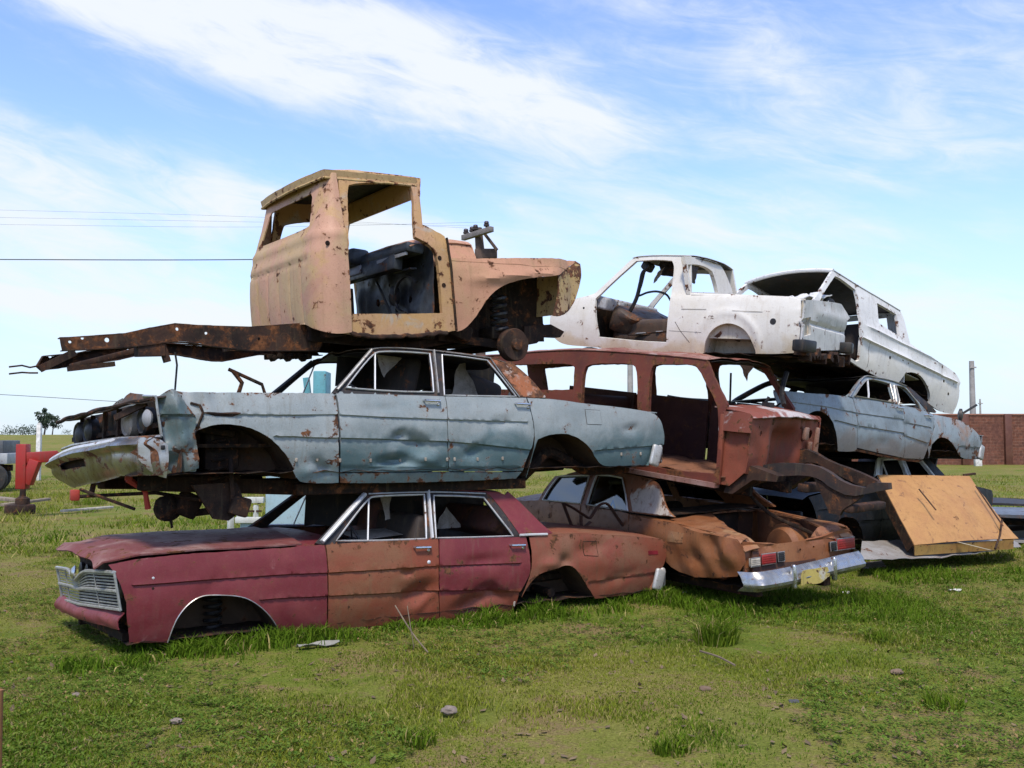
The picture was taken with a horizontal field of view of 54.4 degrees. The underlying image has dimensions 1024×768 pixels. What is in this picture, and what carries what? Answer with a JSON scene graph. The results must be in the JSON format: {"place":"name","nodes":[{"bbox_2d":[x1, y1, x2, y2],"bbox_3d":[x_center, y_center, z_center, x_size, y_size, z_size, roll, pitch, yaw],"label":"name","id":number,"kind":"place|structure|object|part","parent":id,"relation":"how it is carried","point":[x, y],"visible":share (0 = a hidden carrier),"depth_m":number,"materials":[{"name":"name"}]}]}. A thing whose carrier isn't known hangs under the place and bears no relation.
{"place":"outdoors","nodes":[
{"label":"outdoors","id":0,"kind":"place"},
{"bbox_2d":[0,394,116,401],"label":"telephone wire","id":1,"kind":"object","parent":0,"point":[55,397],"visible":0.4,"depth_m":60.64,"materials":[{"name":"grey metal"}]},
{"bbox_2d":[0,435,1023,767],"bbox_3d":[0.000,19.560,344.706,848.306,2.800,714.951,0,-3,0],"label":"ground","id":2,"kind":"structure","parent":0,"point":[554,745],"depth_m":6.74,"materials":[{"name":"green plant"}]},
{"bbox_2d":[0,689,3,767],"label":"rusty post","id":3,"kind":"object","parent":2,"relation":"on","point":[1,713],"visible":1,"depth_m":3.98,"materials":[{"name":"brown metal"}]},
{"bbox_2d":[0,496,14,501],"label":"plank","id":4,"kind":"object","parent":2,"relation":"on","point":[9,499],"visible":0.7,"depth_m":25.10,"materials":[{"name":"grey wood"}]},
{"bbox_2d":[0,440,19,489],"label":"flatbed trailer","id":5,"kind":"object","parent":2,"relation":"on","point":[7,451],"visible":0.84,"depth_m":31.70,"materials":[{"name":"metal"}]},
{"bbox_2d":[0,424,27,434],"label":"bush","id":6,"kind":"object","parent":2,"relation":"on","point":[12,431],"visible":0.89,"depth_m":225.06,"materials":[{"name":"green plant"}]},
{"bbox_2d":[0,498,50,505],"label":"plank","id":7,"kind":"object","parent":2,"relation":"on","point":[33,500],"visible":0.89,"depth_m":23.55,"materials":[{"name":"grey wood"}]},
{"bbox_2d":[17,424,35,434],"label":"bush","id":8,"kind":"object","parent":2,"relation":"on","point":[29,429],"visible":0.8,"depth_m":227.21,"materials":[{"name":"green plant"}]},
{"bbox_2d":[4,444,59,514],"bbox_3d":[-10.446,2.132,22.223,1.382,1.591,1.798,2,-4,-36],"label":"trailer hitch","id":9,"kind":"object","parent":2,"relation":"on","point":[28,464],"visible":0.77,"depth_m":21.39,"materials":[{"name":"red paint"}]},
{"bbox_2d":[36,423,41,480],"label":"fence post","id":10,"kind":"object","parent":2,"relation":"on","point":[39,437],"visible":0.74,"depth_m":40.81,"materials":[{"name":"white concrete"}]},
{"bbox_2d":[34,408,54,434],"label":"tree","id":11,"kind":"object","parent":2,"relation":"on","point":[46,418],"visible":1,"depth_m":229.64,"materials":[{"name":"green plant"}]},
{"bbox_2d":[42,414,62,434],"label":"tree","id":12,"kind":"object","parent":2,"relation":"on","point":[54,419],"visible":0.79,"depth_m":231.76,"materials":[{"name":"green plant"}]},
{"bbox_2d":[60,506,113,511],"bbox_3d":[-9.752,2.872,22.883,0.120,0.050,1.446,-1,-3,24],"label":"plank","id":13,"kind":"object","parent":2,"relation":"on","point":[84,509],"visible":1,"depth_m":22.80,"materials":[{"name":"grey wood"}]},
{"bbox_2d":[72,497,111,505],"bbox_3d":[-10.720,2.907,25.178,1.036,0.306,1.054,-1,-3,20],"label":"grass tuft","id":14,"kind":"object","parent":2,"relation":"on","point":[93,501],"visible":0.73,"depth_m":25.05,"materials":[{"name":"green plant"}]},
{"bbox_2d":[169,718,181,723],"bbox_3d":[-1.970,1.972,5.824,0.077,0.038,0.055,0,-3,0],"label":"stone","id":15,"kind":"object","parent":2,"relation":"on","point":[175,720],"visible":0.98,"depth_m":5.81,"materials":[{"name":"grey stone"}]},
{"bbox_2d":[106,619,348,670],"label":"tall grass","id":16,"kind":"structure","parent":2,"relation":"on","point":[197,639],"depth_m":7.83,"materials":[{"name":"green plant"}]},
{"bbox_2d":[227,371,330,528],"bbox_3d":[-3.604,1.212,17.605,2.575,2.854,1.010,0,-3,0],"label":"feed hopper","id":17,"kind":"object","parent":2,"relation":"on","point":[321,381],"visible":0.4,"depth_m":17.16,"materials":[{"name":"paint"}]},
{"bbox_2d":[296,640,339,646],"bbox_3d":[-1.532,2.051,7.862,0.341,0.033,0.091,2,-4,-32],"label":"trim strip","id":18,"kind":"object","parent":2,"relation":"on","point":[329,642],"depth_m":7.87,"materials":[{"name":"silver metal"}]},
{"bbox_2d":[54,490,665,645],"bbox_3d":[-1.284,1.627,9.708,5.689,1.300,2.071,2,-4,-32],"label":"sedan car","id":19,"kind":"object","parent":2,"relation":"on","point":[362,560],"visible":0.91,"depth_m":8.74,"materials":[{"name":"red paint"}]},
{"bbox_3d":[-1.564,1.283,10.520,2.411,0.464,0.249,2,-4,-32],"label":"window frame","id":20,"kind":"part","parent":19,"relation":"part of","materials":[{"name":"black metal"}]},
{"bbox_3d":[-2.113,1.824,10.301,1.114,0.767,0.158,2,-4,-32],"label":"front door","id":21,"kind":"part","parent":19,"relation":"part of","materials":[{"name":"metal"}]},
{"bbox_2d":[45,347,663,527],"bbox_3d":[-1.312,0.475,9.740,5.718,1.623,2.075,2,-4,-32],"label":"sedan car","id":22,"kind":"object","parent":19,"relation":"on","point":[386,424],"visible":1,"depth_m":8.75,"materials":[{"name":"grey paint"}]},
{"bbox_2d":[9,169,580,389],"bbox_3d":[-1.851,-1.010,9.607,5.371,2.035,1.929,-3,-1,-36],"label":"truck cab","id":23,"kind":"object","parent":22,"relation":"on","point":[429,288],"visible":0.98,"depth_m":9.43,"materials":[{"name":"orange paint"}]},
{"bbox_3d":[-1.532,-0.019,10.604,2.219,0.470,0.264,2,-4,-32],"label":"window frame","id":24,"kind":"part","parent":22,"relation":"part of","materials":[{"name":"black metal"}]},
{"bbox_3d":[-1.049,0.437,8.813,1.110,0.719,0.171,2,-4,-32],"label":"front door","id":25,"kind":"part","parent":22,"relation":"part of","materials":[{"name":"grey paint"}]},
{"bbox_3d":[-0.672,-0.096,9.226,2.219,0.470,0.264,2,-4,-32],"label":"window frame","id":26,"kind":"part","parent":22,"relation":"part of","materials":[{"name":"silver metal"}]},
{"bbox_3d":[-0.211,0.470,9.314,0.945,0.699,0.141,2,-4,-32],"label":"rear door","id":27,"kind":"part","parent":22,"relation":"part of","materials":[{"name":"grey paint"}]},
{"bbox_3d":[0.810,0.331,9.918,0.203,0.156,0.017,2,-4,-31],"label":"fuel door","id":28,"kind":"part","parent":22,"relation":"part of","materials":[{"name":"grey paint"}]},
{"bbox_3d":[-1.110,1.734,8.693,1.113,0.766,0.166,2,-4,-32],"label":"front door","id":29,"kind":"part","parent":19,"relation":"part of","materials":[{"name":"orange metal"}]},
{"bbox_3d":[-0.697,1.196,9.130,2.411,0.476,0.249,2,-4,-32],"label":"window frame","id":30,"kind":"part","parent":19,"relation":"part of","materials":[{"name":"metal"}]},
{"bbox_3d":[-0.267,1.788,9.221,0.970,0.754,0.186,2,-4,-32],"label":"rear door","id":31,"kind":"part","parent":19,"relation":"part of","materials":[{"name":"red paint"}]},
{"bbox_3d":[0.769,1.627,9.839,0.183,0.158,0.033,2,-4,-29],"label":"fuel door","id":32,"kind":"part","parent":19,"relation":"part of","materials":[{"name":"metal"}]},
{"bbox_2d":[561,502,623,525],"bbox_3d":[0.928,1.485,10.918,0.915,0.397,0.068,2,-4,-32],"label":"bent frame","id":33,"kind":"object","parent":19,"relation":"on","point":[564,505],"visible":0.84,"depth_m":10.82,"materials":[{"name":"brown metal"}]},
{"bbox_2d":[55,592,695,679],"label":"tall grass","id":34,"kind":"structure","parent":2,"relation":"on","point":[80,662],"depth_m":7.87,"materials":[{"name":"green plant"}]},
{"bbox_2d":[407,606,413,647],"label":"dry stalk","id":35,"kind":"object","parent":2,"relation":"on","point":[410,627],"visible":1,"depth_m":7.83,"materials":[{"name":"beige plant"}]},
{"bbox_2d":[395,605,427,652],"bbox_3d":[-0.807,1.946,7.934,0.015,0.271,0.661,2,-4,-29],"label":"twig","id":36,"kind":"object","parent":2,"relation":"on","point":[410,629],"visible":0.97,"depth_m":7.94,"materials":[{"name":"wood"}]},
{"bbox_2d":[391,723,445,749],"bbox_3d":[-0.498,1.941,5.503,0.290,0.120,0.314,-1,-3,21],"label":"grass tuft","id":37,"kind":"object","parent":2,"relation":"on","point":[411,736],"visible":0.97,"depth_m":5.49,"materials":[{"name":"green plant"}]},
{"bbox_2d":[331,607,522,642],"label":"tall grass","id":38,"kind":"structure","parent":2,"relation":"on","point":[476,618],"depth_m":8.81,"materials":[{"name":"green plant"}]},
{"bbox_2d":[440,705,456,715],"bbox_3d":[-0.382,1.983,6.046,0.107,0.060,0.082,0,-3,0],"label":"stone","id":39,"kind":"object","parent":2,"relation":"on","point":[447,710],"visible":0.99,"depth_m":6.02,"materials":[{"name":"grey stone"}]},
{"bbox_2d":[461,221,497,471],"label":"utility pole","id":40,"kind":"object","parent":2,"relation":"on","point":[477,233],"visible":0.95,"depth_m":42.20,"materials":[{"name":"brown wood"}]},
{"bbox_2d":[0,259,251,259],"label":"power line","id":41,"kind":"object","parent":40,"relation":"attached to","point":[125,259],"visible":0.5,"depth_m":43.02,"materials":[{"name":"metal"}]},
{"bbox_2d":[0,217,452,225],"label":"power line","id":42,"kind":"object","parent":40,"relation":"attached to","point":[175,220],"visible":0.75,"depth_m":42.68,"materials":[{"name":"metal"}]},
{"bbox_2d":[0,222,469,226],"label":"power line","id":43,"kind":"object","parent":40,"relation":"attached to","point":[293,226],"visible":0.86,"depth_m":41.90,"materials":[{"name":"metal"}]},
{"bbox_2d":[17,210,458,227],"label":"power line","id":44,"kind":"object","parent":40,"relation":"attached to","point":[209,215],"visible":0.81,"depth_m":43.17,"materials":[{"name":"metal"}]},
{"bbox_2d":[0,565,1023,767],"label":"dead leaves","id":45,"kind":"object","parent":2,"relation":"on","point":[373,760],"visible":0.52,"depth_m":6.31,"materials":[{"name":"brown plant"}]},
{"bbox_2d":[475,584,695,625],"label":"tall grass","id":46,"kind":"structure","parent":2,"relation":"on","point":[524,606],"depth_m":9.66,"materials":[{"name":"green plant"}]},
{"bbox_2d":[627,365,632,391],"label":"utility pole","id":47,"kind":"object","parent":2,"relation":"on","point":[629,378],"visible":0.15,"depth_m":59.98,"materials":[{"name":"grey wood"}]},
{"bbox_2d":[642,728,699,758],"bbox_3d":[0.826,1.897,5.260,0.311,0.119,0.294,1,-3,-18],"label":"grass tuft","id":48,"kind":"object","parent":2,"relation":"on","point":[674,746],"visible":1,"depth_m":5.24,"materials":[{"name":"green plant"}]},
{"bbox_2d":[516,467,865,596],"bbox_3d":[1.810,1.563,11.698,1.716,1.174,4.875,-1,-2,-29],"label":"sedan car","id":49,"kind":"object","parent":2,"relation":"on","point":[736,543],"visible":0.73,"depth_m":10.44,"materials":[{"name":"copper paint"},{"name":"chrome"},{"name":"glass"}]},
{"bbox_3d":[0.617,1.771,12.261,0.072,0.609,1.056,-1,-2,-29],"label":"front door","id":50,"kind":"part","parent":49,"relation":"part of","materials":[{"name":"orange metal"}]},
{"bbox_3d":[0.686,1.291,12.348,0.137,0.337,0.874,2,-4,-29],"label":"window glass","id":51,"kind":"part","parent":49,"relation":"part of","materials":[{"name":"glass"}]},
{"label":"rear door","id":52,"kind":"part","parent":49,"relation":"part of","materials":[{"name":"orange metal"}]},
{"bbox_3d":[1.090,1.252,11.623,0.204,0.416,2.786,-1,-2,-29],"label":"window frame","id":53,"kind":"part","parent":49,"relation":"part of","materials":[{"name":"orange metal"}]},
{"bbox_3d":[1.168,1.247,11.478,0.147,0.374,0.849,2,-4,-28],"label":"window glass","id":54,"kind":"part","parent":49,"relation":"part of","materials":[{"name":"black glass"}]},
{"bbox_3d":[1.758,1.269,12.944,0.154,0.331,0.874,-1,-2,-29],"label":"window glass","id":55,"kind":"part","parent":49,"relation":"part of","materials":[{"name":"black glass"}]},
{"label":"front door","id":56,"kind":"part","parent":49,"relation":"part of","materials":[{"name":"metal"}]},
{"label":"fuel door","id":57,"kind":"part","parent":49,"relation":"part of","materials":[{"name":"brown metal"}]},
{"bbox_2d":[482,348,891,534],"bbox_3d":[1.789,0.538,11.784,5.791,1.878,1.660,7,2,42],"label":"station wagon","id":58,"kind":"object","parent":49,"relation":"on","point":[767,445],"visible":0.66,"depth_m":11.00,"materials":[{"name":"brown paint"}]},
{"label":"far door","id":59,"kind":"part","parent":58,"relation":"part of","materials":[{"name":"brown metal"}]},
{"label":"far door","id":60,"kind":"part","parent":58,"relation":"part of","materials":[{"name":"brown metal"}]},
{"bbox_2d":[550,255,853,366],"bbox_3d":[2.328,-0.953,12.438,3.510,1.274,1.760,4,0,36],"label":"pickup truck","id":61,"kind":"object","parent":58,"relation":"on","point":[725,320],"visible":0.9,"depth_m":11.84,"materials":[{"name":"white paint"}]},
{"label":"far door","id":62,"kind":"part","parent":58,"relation":"part of","materials":[{"name":"brown metal"}]},
{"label":"rear door","id":63,"kind":"part","parent":49,"relation":"part of","materials":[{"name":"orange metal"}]},
{"bbox_3d":[2.242,1.225,12.076,0.170,0.367,0.848,-1,-2,-29],"label":"window glass","id":64,"kind":"part","parent":49,"relation":"part of","materials":[{"name":"black glass"}]},
{"bbox_3d":[2.159,1.230,12.218,0.204,0.417,2.786,-1,-2,-29],"label":"window frame","id":65,"kind":"part","parent":49,"relation":"part of","materials":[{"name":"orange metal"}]},
{"bbox_2d":[637,583,759,618],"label":"tall grass","id":66,"kind":"structure","parent":2,"relation":"on","point":[699,604],"depth_m":9.76,"materials":[{"name":"green plant"}]},
{"bbox_2d":[699,685,710,690],"bbox_3d":[1.273,2.014,6.573,0.080,0.044,0.062,0,-3,0],"label":"stone","id":67,"kind":"object","parent":2,"relation":"on","point":[704,688],"visible":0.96,"depth_m":6.55,"materials":[{"name":"beige stone"}]},
{"bbox_2d":[678,611,750,647],"bbox_3d":[1.658,2.002,8.175,0.696,0.271,0.678,-1,-3,23],"label":"grass tuft","id":68,"kind":"object","parent":2,"relation":"on","point":[709,634],"visible":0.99,"depth_m":8.09,"materials":[{"name":"green plant"}]},
{"bbox_2d":[699,650,735,665],"bbox_3d":[1.526,2.038,7.423,0.020,0.036,0.469,1,-3,-21],"label":"twig","id":69,"kind":"object","parent":2,"relation":"on","point":[708,653],"visible":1,"depth_m":7.41,"materials":[{"name":"wood"}]},
{"bbox_2d":[789,699,799,702],"bbox_3d":[1.769,1.998,6.249,0.067,0.039,0.053,0,-3,0],"label":"stone","id":70,"kind":"object","parent":2,"relation":"on","point":[793,700],"visible":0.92,"depth_m":6.24,"materials":[{"name":"grey stone"}]},
{"bbox_2d":[723,454,994,543],"bbox_3d":[5.130,1.758,14.915,5.722,1.421,1.909,3,-4,-42],"label":"sedan car","id":71,"kind":"object","parent":2,"relation":"on","point":[875,525],"visible":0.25,"depth_m":14.06,"materials":[{"name":"blue paint"}]},
{"bbox_2d":[667,375,984,461],"bbox_3d":[4.527,0.468,13.999,5.179,1.196,1.968,5,-6,-40],"label":"sedan car","id":72,"kind":"object","parent":71,"relation":"on","point":[852,422],"visible":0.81,"depth_m":13.40,"materials":[{"name":"blue paint"}]},
{"bbox_3d":[4.030,0.191,14.649,2.291,0.423,0.181,5,-6,-40],"label":"window frame","id":73,"kind":"part","parent":72,"relation":"part of","materials":[{"name":"black metal"}]},
{"bbox_2d":[737,268,977,420],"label":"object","id":74,"kind":"object","parent":72,"relation":"on","point":[891,352],"visible":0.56,"depth_m":13.94,"materials":[{"name":"white paint"}]},
{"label":"front door","id":75,"kind":"part","parent":72,"relation":"part of","materials":[{"name":"blue paint"}]},
{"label":"window frame","id":76,"kind":"part","parent":72,"relation":"part of","materials":[{"name":"blue paint"}]},
{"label":"rear door","id":77,"kind":"part","parent":72,"relation":"part of","materials":[{"name":"blue paint"}]},
{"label":"front door","id":78,"kind":"part","parent":71,"relation":"part of","materials":[{"name":"blue paint"}]},
{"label":"window frame","id":79,"kind":"part","parent":71,"relation":"part of","materials":[{"name":"grey metal"}]},
{"bbox_2d":[863,561,885,567],"bbox_3d":[4.675,2.348,12.944,0.359,0.017,0.882,-1,-3,19],"label":"sheet metal","id":80,"kind":"object","parent":2,"relation":"on","point":[874,564],"visible":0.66,"depth_m":12.95,"materials":[{"name":"black metal"}]},
{"bbox_2d":[861,628,896,642],"bbox_3d":[2.992,2.040,8.109,0.324,0.120,0.367,0,-3,0],"label":"grass tuft","id":81,"kind":"object","parent":2,"relation":"on","point":[873,634],"visible":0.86,"depth_m":8.11,"materials":[{"name":"green plant"}]},
{"bbox_2d":[890,668,903,674],"bbox_3d":[2.725,2.040,7.050,0.089,0.047,0.070,-2,-4,28],"label":"stone","id":82,"kind":"object","parent":2,"relation":"on","point":[897,671],"visible":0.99,"depth_m":7.03,"materials":[{"name":"beige stone"}]},
{"bbox_2d":[861,540,1020,559],"bbox_3d":[5.748,2.153,13.236,3.852,0.199,0.661,2,-4,-31],"label":"sheet metal","id":83,"kind":"object","parent":2,"relation":"on","point":[884,549],"visible":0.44,"depth_m":12.70,"materials":[{"name":"white metal"}]},
{"bbox_2d":[874,473,1018,554],"bbox_3d":[5.831,1.717,13.359,2.185,0.996,1.003,2,-4,-28],"label":"metal panel","id":84,"kind":"object","parent":83,"relation":"on","point":[933,510],"visible":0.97,"depth_m":13.15,"materials":[{"name":"orange paint"}]},
{"bbox_2d":[919,686,973,712],"bbox_3d":[2.673,1.950,6.178,0.337,0.132,0.350,1,-3,-21],"label":"grass tuft","id":85,"kind":"object","parent":2,"relation":"on","point":[929,700],"visible":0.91,"depth_m":6.15,"materials":[{"name":"green plant"}]},
{"bbox_2d":[969,361,975,413],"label":"utility pole","id":86,"kind":"object","parent":2,"relation":"on","point":[972,399],"visible":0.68,"depth_m":74.96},
{"bbox_2d":[974,459,981,465],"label":"marker post","id":87,"kind":"object","parent":2,"relation":"on","point":[977,462],"visible":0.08,"depth_m":62.33,"materials":[{"name":"white concrete"}]},
{"bbox_2d":[978,399,982,413],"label":"utility pole","id":88,"kind":"object","parent":2,"relation":"on","point":[979,403],"visible":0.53,"depth_m":109.98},
{"bbox_2d":[1006,525,1023,537],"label":"car panel","id":89,"kind":"object","parent":2,"relation":"on","point":[1017,531],"visible":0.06,"depth_m":16.45,"materials":[{"name":"black paint"}]},
{"bbox_2d":[1001,518,1023,524],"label":"car panel","id":90,"kind":"object","parent":89,"relation":"on","point":[1013,521],"visible":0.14,"depth_m":16.49,"materials":[{"name":"metal"}]},
{"bbox_2d":[992,507,1023,517],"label":"car panel","id":91,"kind":"object","parent":90,"relation":"on","point":[1009,512],"visible":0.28,"depth_m":16.25,"materials":[{"name":"silver metal"}]},
{"bbox_2d":[992,497,1023,505],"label":"car panel","id":92,"kind":"object","parent":91,"relation":"on","point":[1009,501],"visible":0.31,"depth_m":18.45,"materials":[{"name":"grey metal"}]},
{"bbox_2d":[1013,538,1023,542],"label":"car panel","id":93,"kind":"object","parent":2,"relation":"on","point":[1020,540],"visible":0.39,"depth_m":15.81,"materials":[{"name":"white metal"}]},
{"bbox_2d":[0,473,1023,560],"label":"grass","id":94,"kind":"structure","parent":0,"point":[26,514],"depth_m":20.06,"materials":[{"name":"green plant"}]},
{"bbox_2d":[0,0,1023,434],"label":"sky","id":95,"kind":"structure","parent":0,"point":[879,144],"materials":[{"name":"blue"}]},
{"bbox_2d":[683,584,979,625],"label":"tall grass","id":96,"kind":"structure","parent":0,"point":[852,594],"depth_m":9.78,"materials":[{"name":"green plant"}]},
{"bbox_2d":[852,414,1023,464],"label":"brick wall","id":97,"kind":"structure","parent":0,"point":[1003,440],"depth_m":65.75,"materials":[{"name":"brown brick"}]},
{"bbox_2d":[860,564,1023,585],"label":"tall grass","id":98,"kind":"structure","parent":0,"point":[907,574],"depth_m":12.02,"materials":[{"name":"green plant"}]}
]}

